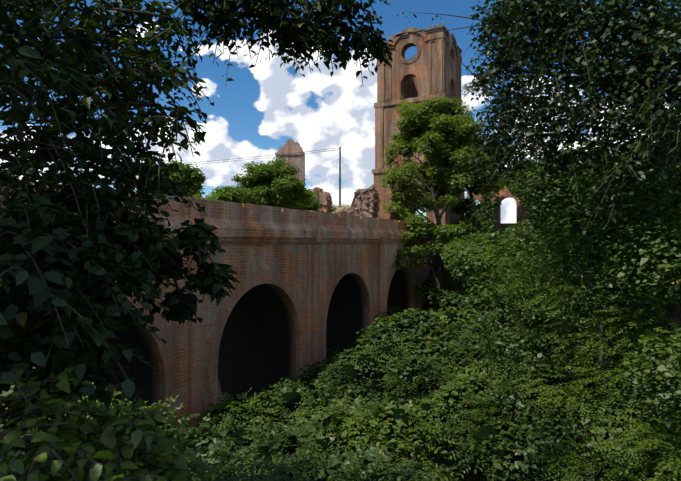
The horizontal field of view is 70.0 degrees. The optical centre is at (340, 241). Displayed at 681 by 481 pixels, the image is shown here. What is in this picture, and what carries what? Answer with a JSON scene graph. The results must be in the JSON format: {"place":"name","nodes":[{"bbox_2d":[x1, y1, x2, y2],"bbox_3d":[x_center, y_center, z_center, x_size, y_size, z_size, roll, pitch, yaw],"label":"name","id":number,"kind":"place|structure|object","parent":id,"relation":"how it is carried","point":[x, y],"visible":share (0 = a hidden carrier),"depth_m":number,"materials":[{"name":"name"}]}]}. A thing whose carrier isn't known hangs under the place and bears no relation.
{"place":"outdoors","nodes":[
{"label":"outdoors","id":0,"kind":"place"},
{"bbox_2d":[0,208,635,480],"bbox_3d":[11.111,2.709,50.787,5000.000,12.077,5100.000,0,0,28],"label":"ground","id":1,"kind":"structure","parent":0,"point":[449,282],"depth_m":20.64,"materials":[{"name":"green plant"}]},
{"bbox_2d":[0,363,224,480],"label":"shrub","id":2,"kind":"object","parent":1,"relation":"on","point":[109,438],"depth_m":2.69,"materials":[{"name":"green plant"}]},
{"bbox_2d":[136,160,220,200],"bbox_3d":[-9.584,2.122,27.515,5.194,13.559,4.768,0,0,28],"label":"tree","id":3,"kind":"object","parent":1,"relation":"on","point":[193,178],"depth_m":27.78,"materials":[{"name":"green plant"}]},
{"bbox_2d":[0,0,397,454],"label":"tree","id":4,"kind":"object","parent":1,"relation":"on","point":[15,323],"depth_m":3.90,"materials":[{"name":"green plant"}]},
{"bbox_2d":[0,179,442,435],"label":"arched bridge","id":5,"kind":"structure","parent":1,"relation":"on","point":[262,343],"depth_m":20.85,"materials":[{"name":"brown brick"}]},
{"bbox_2d":[123,261,417,380],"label":"arch rings","id":6,"kind":"object","parent":5,"relation":"attached to","point":[242,287],"visible":0.29,"depth_m":17.52,"materials":[{"name":"brown brick"}]},
{"bbox_2d":[187,243,423,434],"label":"pilasters","id":7,"kind":"object","parent":5,"relation":"attached to","point":[194,368],"visible":0.15,"depth_m":15.24,"materials":[{"name":"brown brick"}]},
{"bbox_2d":[203,185,251,203],"bbox_3d":[-8.093,2.349,33.903,4.147,12.846,4.218,0,0,28],"label":"tree","id":8,"kind":"object","parent":1,"relation":"on","point":[231,194],"visible":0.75,"depth_m":32.87,"materials":[{"name":"green plant"}]},
{"bbox_2d":[231,156,318,208],"bbox_3d":[-5.162,-0.100,38.024,7.460,12.991,6.791,0,0,28],"label":"tree","id":9,"kind":"object","parent":1,"relation":"on","point":[268,191],"depth_m":36.30,"materials":[{"name":"green plant"}]},
{"bbox_2d":[21,382,538,480],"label":"bushes","id":10,"kind":"object","parent":1,"relation":"on","point":[115,393],"visible":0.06,"depth_m":9.51,"materials":[{"name":"green plant"}]},
{"bbox_2d":[275,139,304,182],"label":"ruined tower","id":11,"kind":"structure","parent":1,"relation":"on","point":[291,147],"depth_m":74.78,"materials":[{"name":"stone"}]},
{"bbox_2d":[290,199,321,211],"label":"bush","id":12,"kind":"object","parent":1,"relation":"on","point":[315,206],"visible":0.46,"depth_m":44.58,"materials":[{"name":"green plant"}]},
{"bbox_2d":[310,187,332,212],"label":"ruin fragment","id":13,"kind":"object","parent":1,"relation":"on","point":[322,199],"visible":0.23,"depth_m":46.77,"materials":[{"name":"stone"}]},
{"bbox_2d":[339,147,340,207],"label":"utility pole","id":14,"kind":"object","parent":1,"relation":"on","point":[340,175],"visible":0.81,"depth_m":51.92,"materials":[{"name":"grey wood"}]},
{"bbox_2d":[12,148,335,177],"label":"power lines","id":15,"kind":"object","parent":14,"relation":"attached to","point":[250,157],"visible":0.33,"depth_m":52.71,"materials":[{"name":"black metal"}]},
{"bbox_2d":[0,416,680,480],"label":"bushes","id":16,"kind":"object","parent":1,"relation":"on","point":[246,470],"visible":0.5,"depth_m":8.30,"materials":[{"name":"green plant"}]},
{"bbox_2d":[314,187,376,217],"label":"ruin rubble bricks","id":17,"kind":"object","parent":1,"relation":"on","point":[356,208],"visible":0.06,"depth_m":42.13,"materials":[{"name":"brown brick"}]},
{"bbox_2d":[318,187,376,216],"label":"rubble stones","id":18,"kind":"object","parent":1,"relation":"on","point":[370,188],"visible":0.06,"depth_m":41.76,"materials":[{"name":"brown stone"}]},
{"bbox_2d":[340,184,375,217],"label":"ruined wall","id":19,"kind":"structure","parent":1,"relation":"on","point":[361,202],"depth_m":41.98,"materials":[{"name":"stone"}]},
{"bbox_2d":[61,148,680,480],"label":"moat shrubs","id":20,"kind":"object","parent":1,"relation":"on","point":[293,397],"depth_m":14.53,"materials":[{"name":"green plant"}]},
{"bbox_2d":[9,333,640,480],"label":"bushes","id":21,"kind":"object","parent":20,"relation":"on","point":[423,434],"visible":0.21,"depth_m":11.40,"materials":[{"name":"green plant"}]},
{"bbox_2d":[288,146,609,398],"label":"shrub leaves","id":22,"kind":"object","parent":20,"relation":"on","point":[433,337],"visible":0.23,"depth_m":20.02,"materials":[{"name":"green plant"}]},
{"bbox_2d":[352,154,624,371],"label":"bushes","id":23,"kind":"object","parent":20,"relation":"on","point":[494,185],"visible":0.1,"depth_m":31.32,"materials":[{"name":"green plant"}]},
{"bbox_2d":[328,23,442,220],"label":"grass tufts","id":24,"kind":"object","parent":1,"relation":"on","point":[340,205],"visible":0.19,"depth_m":46.65,"materials":[{"name":"green plant"}]},
{"bbox_2d":[124,345,680,480],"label":"bushes","id":25,"kind":"object","parent":1,"relation":"on","point":[504,475],"visible":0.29,"depth_m":11.27,"materials":[{"name":"green plant"}]},
{"bbox_2d":[372,27,464,229],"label":"tower","id":26,"kind":"structure","parent":1,"relation":"on","point":[424,70],"depth_m":41.30,"materials":[{"name":"brick"}]},
{"bbox_2d":[378,89,452,101],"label":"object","id":27,"kind":"object","parent":26,"relation":"attached to","point":[382,100],"visible":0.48,"depth_m":41.07,"materials":[{"name":"green plant"}]},
{"bbox_2d":[393,24,461,59],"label":"grass","id":28,"kind":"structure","parent":26,"relation":"attached to","point":[435,28],"depth_m":40.35,"materials":[{"name":"green plant"}]},
{"bbox_2d":[378,81,490,310],"bbox_3d":[6.509,-2.145,33.291,7.448,16.520,7.229,0,0,28],"label":"tree","id":29,"kind":"object","parent":1,"relation":"on","point":[451,121],"depth_m":32.06,"materials":[{"name":"green plant"}]},
{"bbox_2d":[392,209,484,314],"bbox_3d":[5.900,2.729,32.017,8.119,9.851,7.306,0,0,28],"label":"tree","id":30,"kind":"object","parent":1,"relation":"on","point":[422,232],"depth_m":30.83,"materials":[{"name":"green plant"}]},
{"bbox_2d":[451,201,523,232],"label":"tree","id":31,"kind":"object","parent":1,"relation":"on","point":[471,222],"depth_m":41.17,"materials":[{"name":"green plant"}]},
{"bbox_2d":[468,134,509,202],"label":"tree","id":32,"kind":"object","parent":1,"relation":"on","point":[485,150],"depth_m":46.03,"materials":[{"name":"green plant"}]},
{"bbox_2d":[467,175,529,230],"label":"castle wall","id":33,"kind":"structure","parent":1,"relation":"on","point":[521,214],"depth_m":50.46,"materials":[{"name":"stone"}]},
{"bbox_2d":[506,180,554,225],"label":"tree","id":34,"kind":"object","parent":1,"relation":"on","point":[522,220],"visible":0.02,"depth_m":44.32,"materials":[{"name":"green plant"}]},
{"bbox_2d":[397,0,680,358],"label":"tree","id":35,"kind":"object","parent":1,"relation":"on","point":[604,33],"depth_m":7.32,"materials":[{"name":"green plant"}]},
{"bbox_2d":[441,139,680,480],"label":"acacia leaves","id":36,"kind":"object","parent":1,"relation":"on","point":[668,262],"visible":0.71,"depth_m":8.54,"materials":[{"name":"green plant"}]},
{"bbox_2d":[448,192,680,480],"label":"acacia tree","id":37,"kind":"object","parent":1,"relation":"on","point":[580,361],"depth_m":8.57,"materials":[{"name":"green plant"}]},
{"bbox_2d":[491,148,680,479],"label":"tree","id":38,"kind":"object","parent":1,"relation":"on","point":[578,230],"depth_m":15.60,"materials":[{"name":"green plant"}]},
{"bbox_2d":[0,0,680,222],"label":"sky","id":39,"kind":"structure","parent":0,"point":[266,105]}
]}

